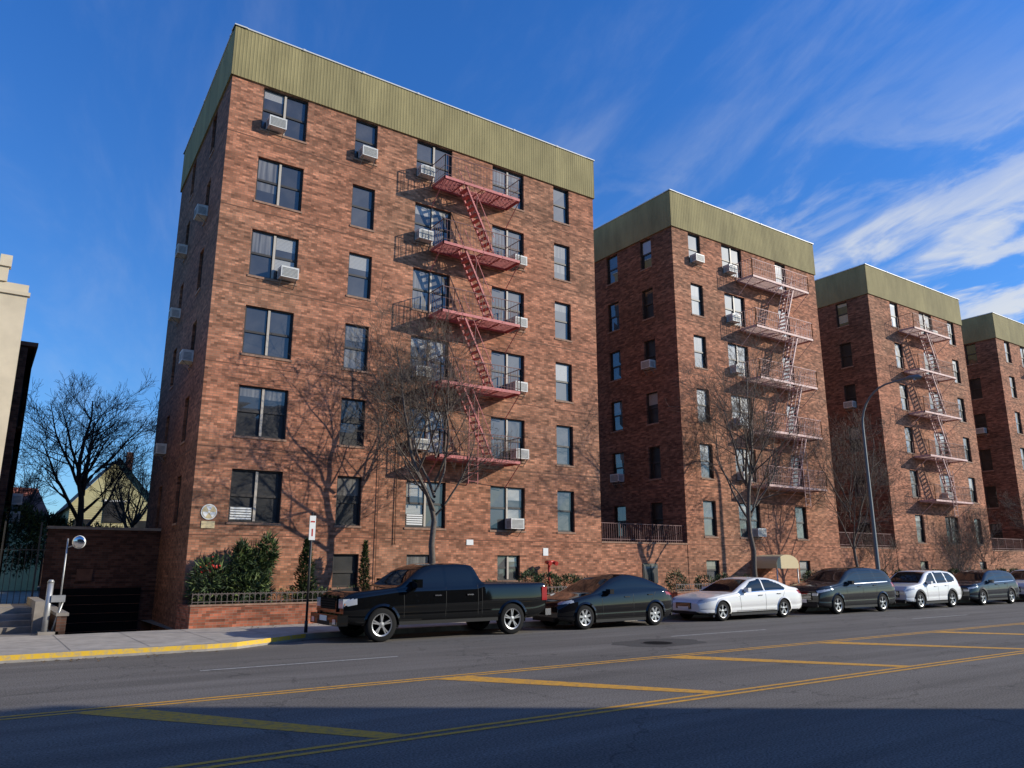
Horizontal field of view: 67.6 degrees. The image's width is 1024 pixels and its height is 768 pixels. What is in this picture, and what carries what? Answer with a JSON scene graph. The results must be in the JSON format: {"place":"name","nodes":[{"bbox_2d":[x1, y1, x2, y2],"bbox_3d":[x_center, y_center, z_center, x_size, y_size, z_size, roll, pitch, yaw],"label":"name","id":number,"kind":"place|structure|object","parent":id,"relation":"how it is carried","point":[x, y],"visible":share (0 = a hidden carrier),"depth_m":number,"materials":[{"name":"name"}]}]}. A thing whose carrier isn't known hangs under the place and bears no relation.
{"place":"outdoors","nodes":[
{"label":"outdoors","id":0,"kind":"place"},
{"bbox_2d":[0,487,48,590],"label":"red roof house","id":1,"kind":"structure","parent":0,"point":[17,586],"depth_m":57.75,"materials":[{"name":"green"}]},
{"bbox_2d":[38,539,45,584],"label":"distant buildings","id":2,"kind":"structure","parent":0,"point":[40,573],"depth_m":72.25,"materials":[{"name":"brick"}]},
{"bbox_2d":[0,585,174,629],"bbox_3d":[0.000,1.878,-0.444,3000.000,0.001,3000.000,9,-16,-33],"label":"ground","id":3,"kind":"structure","parent":0,"point":[15,600],"depth_m":46.09,"materials":[{"name":"grey concrete"}]},
{"bbox_2d":[0,254,30,472],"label":"beige building","id":4,"kind":"structure","parent":3,"relation":"on","point":[13,299],"depth_m":22.56,"materials":[{"name":"paint"}]},
{"bbox_2d":[0,341,38,575],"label":"walls","id":5,"kind":"structure","parent":3,"relation":"on","point":[27,353],"depth_m":27.63,"materials":[{"name":"brick"}]},
{"bbox_2d":[3,387,23,516],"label":"windows","id":6,"kind":"structure","parent":5,"relation":"attached to","point":[18,428],"depth_m":28.50,"materials":[{"name":"black glass"}]},
{"bbox_2d":[4,493,22,526],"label":"windows","id":7,"kind":"structure","parent":5,"relation":"attached to","point":[17,498],"depth_m":28.06,"materials":[{"name":"grey"}]},
{"bbox_2d":[0,481,47,577],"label":"evergreen bush","id":8,"kind":"object","parent":3,"relation":"on","point":[32,520],"visible":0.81,"depth_m":28.08,"materials":[{"name":"green plant"}]},
{"bbox_2d":[5,444,78,548],"bbox_3d":[-25.583,6.538,38.035,6.221,8.974,5.603,9,-16,-33],"label":"bare tree","id":9,"kind":"object","parent":3,"relation":"on","point":[28,490],"visible":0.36,"depth_m":38.51,"materials":[{"name":"brown plant"}]},
{"bbox_2d":[3,510,122,569],"bbox_3d":[-20.976,7.454,36.398,2.311,2.847,6.335,-10,-16,35],"label":"evergreen bush","id":10,"kind":"object","parent":3,"relation":"on","point":[52,519],"visible":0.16,"depth_m":35.33,"materials":[{"name":"green plant"}]},
{"bbox_2d":[11,368,159,526],"bbox_3d":[-19.263,4.675,34.715,6.448,11.073,7.249,-12,-18,40],"label":"bare tree","id":11,"kind":"object","parent":3,"relation":"on","point":[82,480],"visible":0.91,"depth_m":34.16,"materials":[{"name":"brown plant"}]},
{"bbox_2d":[39,526,160,634],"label":"garage wall","id":12,"kind":"structure","parent":3,"relation":"on","point":[109,581],"depth_m":26.84,"materials":[{"name":"brown brick"}]},
{"bbox_2d":[58,535,85,609],"bbox_3d":[-11.982,5.178,20.778,0.520,2.081,0.114,0,-13,1],"label":"convex mirror","id":13,"kind":"object","parent":12,"relation":"attached to","point":[79,542],"visible":0.98,"depth_m":20.93,"materials":[{"name":"silver metal"}]},
{"bbox_2d":[92,447,152,527],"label":"bare tree","id":14,"kind":"object","parent":3,"relation":"on","point":[123,517],"visible":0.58,"depth_m":43.04,"materials":[{"name":"brown plant"}]},
{"bbox_2d":[145,39,601,630],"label":"walls","id":15,"kind":"structure","parent":3,"relation":"on","point":[207,395],"depth_m":28.23,"materials":[{"name":"brick"}]},
{"bbox_2d":[201,504,216,527],"bbox_3d":[-9.435,4.108,23.766,0.480,0.740,0.024,9,-16,-33],"label":"fallout shelter sign","id":16,"kind":"object","parent":15,"relation":"attached to","point":[208,511],"visible":1,"depth_m":23.76,"materials":[{"name":"beige metal"}]},
{"bbox_2d":[153,114,528,535],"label":"air conditioners","id":17,"kind":"object","parent":15,"relation":"attached to","point":[276,124],"visible":0.84,"depth_m":29.65,"materials":[{"name":"grey metal"}]},
{"bbox_2d":[158,88,575,589],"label":"windows","id":18,"kind":"structure","parent":15,"relation":"attached to","point":[261,412],"depth_m":28.14,"materials":[{"name":"black glass"}]},
{"bbox_2d":[151,128,601,542],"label":"brick joints","id":19,"kind":"object","parent":15,"relation":"attached to","point":[363,381],"visible":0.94,"depth_m":28.29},
{"bbox_2d":[180,23,594,198],"bbox_3d":[-5.944,-9.860,35.968,16.845,2.020,10.540,9,-16,-33],"label":"roof band","id":20,"kind":"object","parent":15,"relation":"on","point":[272,62],"visible":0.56,"depth_m":30.77,"materials":[{"name":"green metal"}]},
{"bbox_2d":[374,380,406,582],"bbox_3d":[-4.294,3.512,27.495,1.111,7.614,0.030,9,-16,-33],"label":"wall conduit","id":21,"kind":"object","parent":15,"relation":"attached to","point":[378,494],"depth_m":27.27,"materials":[{"name":"metal"}]},
{"bbox_2d":[424,154,520,487],"bbox_3d":[-1.446,-2.492,30.281,3.650,12.993,1.151,9,-16,-33],"label":"fire escape","id":22,"kind":"object","parent":15,"relation":"attached to","point":[452,185],"visible":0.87,"depth_m":30.35,"materials":[{"name":"red metal"}]},
{"bbox_2d":[601,522,688,592],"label":"courtyard wall","id":23,"kind":"structure","parent":3,"relation":"on","point":[628,558],"depth_m":33.91,"materials":[{"name":"brick"}]},
{"bbox_2d":[642,563,657,582],"bbox_3d":[6.127,8.367,33.763,0.900,0.850,0.049,9,-16,-33],"label":"basement window","id":24,"kind":"structure","parent":23,"relation":"attached to","point":[650,571],"depth_m":33.76,"materials":[{"name":"grey glass"}]},
{"bbox_2d":[594,191,841,590],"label":"walls","id":25,"kind":"structure","parent":3,"relation":"on","point":[682,504],"depth_m":39.53,"materials":[{"name":"brick"}]},
{"bbox_2d":[610,253,766,542],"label":"air conditioners","id":26,"kind":"object","parent":25,"relation":"attached to","point":[699,259],"visible":0.82,"depth_m":39.43,"materials":[{"name":"grey metal"}]},
{"bbox_2d":[593,189,814,274],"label":"roof band","id":27,"kind":"object","parent":25,"relation":"on","point":[644,220],"visible":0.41,"depth_m":41.86,"materials":[{"name":"green metal"}]},
{"bbox_2d":[606,234,809,581],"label":"windows","id":28,"kind":"structure","parent":25,"relation":"attached to","point":[734,304],"depth_m":39.80,"materials":[{"name":"black glass"}]},
{"bbox_2d":[596,265,839,547],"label":"brick joints","id":29,"kind":"object","parent":25,"relation":"attached to","point":[707,430],"visible":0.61,"depth_m":39.71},
{"bbox_2d":[756,555,798,582],"bbox_3d":[12.901,9.486,37.348,1.710,2.220,1.490,9,-16,-33],"label":"entrance awning","id":30,"kind":"object","parent":25,"relation":"attached to","point":[776,561],"visible":0.84,"depth_m":36.97,"materials":[{"name":"beige fabric"}]},
{"bbox_2d":[735,258,827,507],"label":"fire escape","id":31,"kind":"object","parent":25,"relation":"attached to","point":[765,284],"visible":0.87,"depth_m":41.05,"materials":[{"name":"red"}]},
{"bbox_2d":[840,532,898,577],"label":"courtyard wall","id":32,"kind":"structure","parent":3,"relation":"on","point":[847,556],"depth_m":43.26,"materials":[{"name":"brick"}]},
{"bbox_2d":[817,271,994,574],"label":"walls","id":33,"kind":"structure","parent":3,"relation":"on","point":[872,346],"depth_m":49.00,"materials":[{"name":"brick"}]},
{"bbox_2d":[815,263,961,325],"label":"roof band","id":34,"kind":"object","parent":33,"relation":"on","point":[846,284],"visible":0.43,"depth_m":51.09,"materials":[{"name":"green metal"}]},
{"bbox_2d":[843,330,953,498],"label":"air conditioners","id":35,"kind":"object","parent":33,"relation":"attached to","point":[850,404],"visible":0.45,"depth_m":48.81,"materials":[{"name":"grey metal"}]},
{"bbox_2d":[821,325,985,550],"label":"brick joints","id":36,"kind":"object","parent":33,"relation":"attached to","point":[907,416],"visible":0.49,"depth_m":49.09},
{"bbox_2d":[836,302,985,569],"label":"windows","id":37,"kind":"structure","parent":33,"relation":"attached to","point":[846,351],"depth_m":49.76,"materials":[{"name":"black glass"}]},
{"bbox_2d":[897,312,973,517],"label":"fire escape","id":38,"kind":"object","parent":33,"relation":"attached to","point":[933,337],"visible":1,"depth_m":49.51,"materials":[{"name":"metal"}]},
{"bbox_2d":[964,314,1023,550],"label":"walls","id":39,"kind":"structure","parent":3,"relation":"on","point":[1001,425],"depth_m":57.54,"materials":[{"name":"brick"}]},
{"bbox_2d":[975,427,986,436],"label":"air conditioners","id":40,"kind":"object","parent":39,"relation":"attached to","point":[983,430],"visible":0.45,"depth_m":58.02,"materials":[{"name":"grey metal"}]},
{"bbox_2d":[961,312,1023,346],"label":"roof band","id":41,"kind":"object","parent":39,"relation":"on","point":[977,328],"visible":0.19,"depth_m":59.55,"materials":[{"name":"green metal"}]},
{"bbox_2d":[965,342,1023,546],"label":"windows","id":42,"kind":"structure","parent":39,"relation":"attached to","point":[980,420],"depth_m":58.25,"materials":[{"name":"black glass"}]},
{"bbox_2d":[968,364,1023,513],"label":"brick joints","id":43,"kind":"object","parent":39,"relation":"attached to","point":[1004,437],"visible":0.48,"depth_m":57.58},
{"bbox_2d":[991,538,1023,571],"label":"courtyard wall","id":44,"kind":"structure","parent":3,"relation":"on","point":[1017,561],"depth_m":53.09,"materials":[{"name":"brick"}]},
{"bbox_2d":[56,452,148,527],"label":"gabled house","id":45,"kind":"structure","parent":0,"point":[91,511],"depth_m":58.30,"materials":[{"name":"beige paint"}]},
{"bbox_2d":[0,613,677,654],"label":"sidewalk","id":46,"kind":"structure","parent":0,"point":[19,643],"depth_m":18.85,"materials":[{"name":"concrete"}]},
{"bbox_2d":[0,596,44,633],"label":"entrance steps","id":47,"kind":"structure","parent":46,"relation":"on","point":[27,617],"depth_m":20.37,"materials":[{"name":"concrete"}]},
{"bbox_2d":[0,521,47,603],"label":"iron fence","id":48,"kind":"object","parent":47,"relation":"on","point":[26,549],"visible":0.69,"depth_m":23.54,"materials":[{"name":"black metal"}]},
{"bbox_2d":[37,580,65,634],"bbox_3d":[-11.950,5.818,19.873,0.527,1.420,0.380,9,-16,-33],"label":"gate post","id":49,"kind":"object","parent":46,"relation":"on","point":[50,597],"visible":0.88,"depth_m":19.79,"materials":[{"name":"metal"}]},
{"bbox_2d":[304,512,315,632],"bbox_3d":[-5.455,5.067,20.565,0.170,3.200,0.095,9,-16,-33],"label":"parking sign","id":50,"kind":"object","parent":46,"relation":"on","point":[312,525],"visible":0.9,"depth_m":20.63,"materials":[{"name":"white metal"}]},
{"bbox_2d":[175,586,566,629],"bbox_3d":[-2.112,7.876,27.057,18.040,1.320,1.820,9,-16,-33],"label":"brick planter","id":51,"kind":"object","parent":46,"relation":"on","point":[209,615],"visible":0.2,"depth_m":22.30,"materials":[{"name":"brick"},{"name":"concrete"},{"name":"soil"}]},
{"bbox_2d":[197,556,222,595],"bbox_3d":[-8.792,5.611,22.288,0.701,1.157,0.666,-1,-13,3],"label":"flowering shrub","id":52,"kind":"object","parent":51,"relation":"in","point":[219,576],"visible":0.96,"depth_m":22.26,"materials":[{"name":"green plant"}]},
{"bbox_2d":[181,529,283,604],"bbox_3d":[-8.402,5.647,23.105,3.056,2.654,1.577,9,-16,-33],"label":"evergreen bush","id":53,"kind":"object","parent":51,"relation":"in","point":[248,577],"visible":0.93,"depth_m":22.96,"materials":[{"name":"green plant"}]},
{"bbox_2d":[289,538,319,601],"bbox_3d":[-6.505,5.987,24.279,1.186,2.198,1.180,9,-16,-33],"label":"conical evergreen","id":54,"kind":"object","parent":51,"relation":"on","point":[302,580],"visible":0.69,"depth_m":24.16,"materials":[{"name":"green plant"}]},
{"bbox_2d":[268,583,356,602],"bbox_3d":[-5.277,6.878,24.773,5.308,0.800,0.832,9,-16,-33],"label":"shrub","id":55,"kind":"object","parent":51,"relation":"on","point":[286,597],"visible":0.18,"depth_m":23.68,"materials":[{"name":"green plant"}]},
{"bbox_2d":[356,540,371,586],"bbox_3d":[-4.865,6.252,25.361,0.722,2.180,0.700,9,-16,-33],"label":"columnar evergreen","id":56,"kind":"object","parent":51,"relation":"on","point":[364,573],"visible":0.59,"depth_m":25.36,"materials":[{"name":"green plant"}]},
{"bbox_2d":[485,568,587,594],"bbox_3d":[0.763,7.574,28.874,6.788,1.285,1.207,9,-16,-33],"label":"hedge","id":57,"kind":"object","parent":51,"relation":"in","point":[574,578],"visible":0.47,"depth_m":29.21,"materials":[{"name":"green plant"}]},
{"bbox_2d":[545,560,557,590],"bbox_3d":[1.548,7.713,30.149,0.484,1.460,0.364,9,-16,-33],"label":"fire standpipe","id":58,"kind":"object","parent":51,"relation":"on","point":[550,562],"visible":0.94,"depth_m":30.24,"materials":[{"name":"red metal"}]},
{"bbox_2d":[292,275,531,562],"bbox_3d":[-3.166,2.012,25.497,8.114,11.715,4.862,9,-16,-33],"label":"bare street tree","id":59,"kind":"object","parent":46,"relation":"on","point":[409,444],"visible":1,"depth_m":26.38,"materials":[{"name":"brown plant"}]},
{"bbox_2d":[670,583,710,597],"bbox_3d":[9.178,9.661,34.609,6.640,1.320,1.820,9,-16,-33],"label":"brick planter","id":60,"kind":"object","parent":46,"relation":"on","point":[676,593],"visible":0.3,"depth_m":32.48,"materials":[{"name":"brick"}]},
{"bbox_2d":[663,568,751,591],"bbox_3d":[8.919,8.832,34.284,5.616,1.214,1.035,9,-16,-33],"label":"hedge","id":61,"kind":"object","parent":60,"relation":"in","point":[681,575],"visible":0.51,"depth_m":33.41,"materials":[{"name":"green plant"}]},
{"bbox_2d":[664,321,829,576],"bbox_3d":[10.960,3.368,33.963,9.445,12.971,6.768,9,-16,-33],"label":"bare street tree","id":62,"kind":"object","parent":46,"relation":"on","point":[751,468],"visible":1,"depth_m":34.65,"materials":[{"name":"brown plant"}]},
{"bbox_2d":[778,405,923,566],"bbox_3d":[18.571,5.895,39.568,7.674,10.631,5.441,9,-16,-33],"label":"bare street tree","id":63,"kind":"object","parent":46,"relation":"on","point":[834,490],"visible":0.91,"depth_m":39.81,"materials":[{"name":"brown plant"}]},
{"bbox_2d":[861,375,921,569],"bbox_3d":[18.297,4.919,36.066,0.386,10.520,3.397,9,-16,-33],"label":"street lamp","id":64,"kind":"object","parent":46,"relation":"on","point":[872,517],"visible":0.91,"depth_m":37.08,"materials":[{"name":"grey metal"}]},
{"bbox_2d":[993,491,1023,538],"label":"bare street tree","id":65,"kind":"object","parent":46,"relation":"on","point":[1016,511],"visible":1,"depth_m":51.16,"materials":[{"name":"brown plant"}]},
{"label":"brick planter","id":66,"kind":"object","parent":46,"relation":"on","visible":0},
{"bbox_2d":[928,501,996,570],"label":"bare shrub","id":67,"kind":"object","parent":66,"relation":"in","point":[956,547],"visible":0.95,"depth_m":46.55,"materials":[{"name":"brown plant"}]},
{"bbox_2d":[932,567,1021,575],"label":"hedge","id":68,"kind":"object","parent":66,"relation":"in","point":[952,571],"visible":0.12,"depth_m":46.67,"materials":[{"name":"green plant"}]},
{"bbox_2d":[952,503,1016,568],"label":"bare shrub","id":69,"kind":"object","parent":66,"relation":"in","point":[973,528],"visible":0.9,"depth_m":49.27,"materials":[{"name":"brown plant"}]},
{"bbox_2d":[0,599,1023,767],"bbox_3d":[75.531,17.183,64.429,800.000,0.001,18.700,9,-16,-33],"label":"road","id":70,"kind":"structure","parent":0,"point":[968,714],"depth_m":11.06,"materials":[{"name":"grey asphalt"}]},
{"bbox_2d":[310,563,550,641],"bbox_3d":[-2.108,5.995,21.345,6.560,1.948,2.501,9,-16,-33],"label":"pickup truck","id":71,"kind":"object","parent":70,"relation":"on","point":[382,608],"visible":1,"depth_m":20.44,"materials":[{"name":"black paint"}]},
{"bbox_2d":[4,604,934,663],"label":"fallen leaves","id":72,"kind":"object","parent":70,"relation":"on","point":[351,637],"visible":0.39,"depth_m":21.65,"materials":[{"name":"brown plant"}]},
{"bbox_2d":[0,615,1023,767],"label":"road marking","id":73,"kind":"object","parent":70,"relation":"on","point":[134,712],"visible":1,"depth_m":10.64,"materials":[{"name":"yellow paint"}]},
{"bbox_2d":[0,597,1023,663],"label":"kerb","id":74,"kind":"structure","parent":70,"relation":"on","point":[51,656],"depth_m":17.60,"materials":[{"name":"stone"}]},
{"bbox_2d":[533,574,672,629],"bbox_3d":[2.908,6.946,24.625,4.810,1.607,2.220,9,-16,-33],"label":"parked car","id":75,"kind":"object","parent":70,"relation":"on","point":[586,603],"visible":0.98,"depth_m":23.94,"materials":[{"name":"black paint"}]},
{"bbox_2d":[612,638,706,646],"bbox_3d":[3.631,6.473,19.138,2.706,0.001,1.714,9,-16,-33],"label":"road patch","id":76,"kind":"object","parent":70,"relation":"on","point":[677,642],"visible":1,"depth_m":19.12,"materials":[{"name":"black asphalt"}]},
{"bbox_2d":[641,641,674,644],"bbox_3d":[3.629,6.433,18.997,0.840,0.004,0.840,9,-16,-33],"label":"manhole cover","id":77,"kind":"object","parent":76,"relation":"on","point":[656,642],"visible":1,"depth_m":19.03,"materials":[{"name":"black metal"}]},
{"bbox_2d":[672,577,801,620],"bbox_3d":[8.281,7.870,28.202,5.670,1.454,2.159,9,-16,-33],"label":"parked car","id":78,"kind":"object","parent":70,"relation":"on","point":[723,599],"visible":0.97,"depth_m":27.44,"materials":[{"name":"white paint"}]},
{"bbox_2d":[790,567,895,613],"bbox_3d":[13.718,8.562,31.878,5.475,1.798,2.205,9,-16,-33],"label":"parked car","id":79,"kind":"object","parent":70,"relation":"on","point":[836,590],"visible":0.91,"depth_m":31.14,"materials":[{"name":"black paint"}]},
{"bbox_2d":[888,570,961,608],"bbox_3d":[18.622,9.405,35.141,4.775,1.658,2.187,9,-16,-33],"label":"parked car","id":80,"kind":"object","parent":70,"relation":"on","point":[918,589],"visible":0.8,"depth_m":34.46,"materials":[{"name":"white paint"}]},
{"bbox_2d":[954,569,1019,604],"bbox_3d":[23.360,10.155,38.311,5.075,1.658,2.187,9,-16,-33],"label":"parked car","id":81,"kind":"object","parent":70,"relation":"on","point":[981,586],"visible":0.85,"depth_m":37.62,"materials":[{"name":"grey paint"}]},
{"bbox_2d":[1002,569,1023,600],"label":"parked car","id":82,"kind":"object","parent":70,"relation":"on","point":[1018,575],"visible":0.31,"depth_m":41.06,"materials":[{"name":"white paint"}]},
{"bbox_2d":[0,0,1023,514],"label":"sky","id":83,"kind":"structure","parent":0,"point":[886,135],"materials":[{"name":"blue"}]},
{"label":"brick planter","id":84,"kind":"object","parent":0,"visible":0},
{"bbox_2d":[800,569,904,582],"bbox_3d":[18.387,10.354,40.580,9.576,1.190,1.092,9,-16,-33],"label":"hedge","id":85,"kind":"object","parent":84,"relation":"in","point":[808,575],"visible":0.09,"depth_m":38.42,"materials":[{"name":"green plant"}]},
{"bbox_2d":[857,518,907,575],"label":"bare shrub","id":86,"kind":"object","parent":84,"relation":"in","point":[884,555],"visible":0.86,"depth_m":42.41,"materials":[{"name":"brown plant"}]}
]}

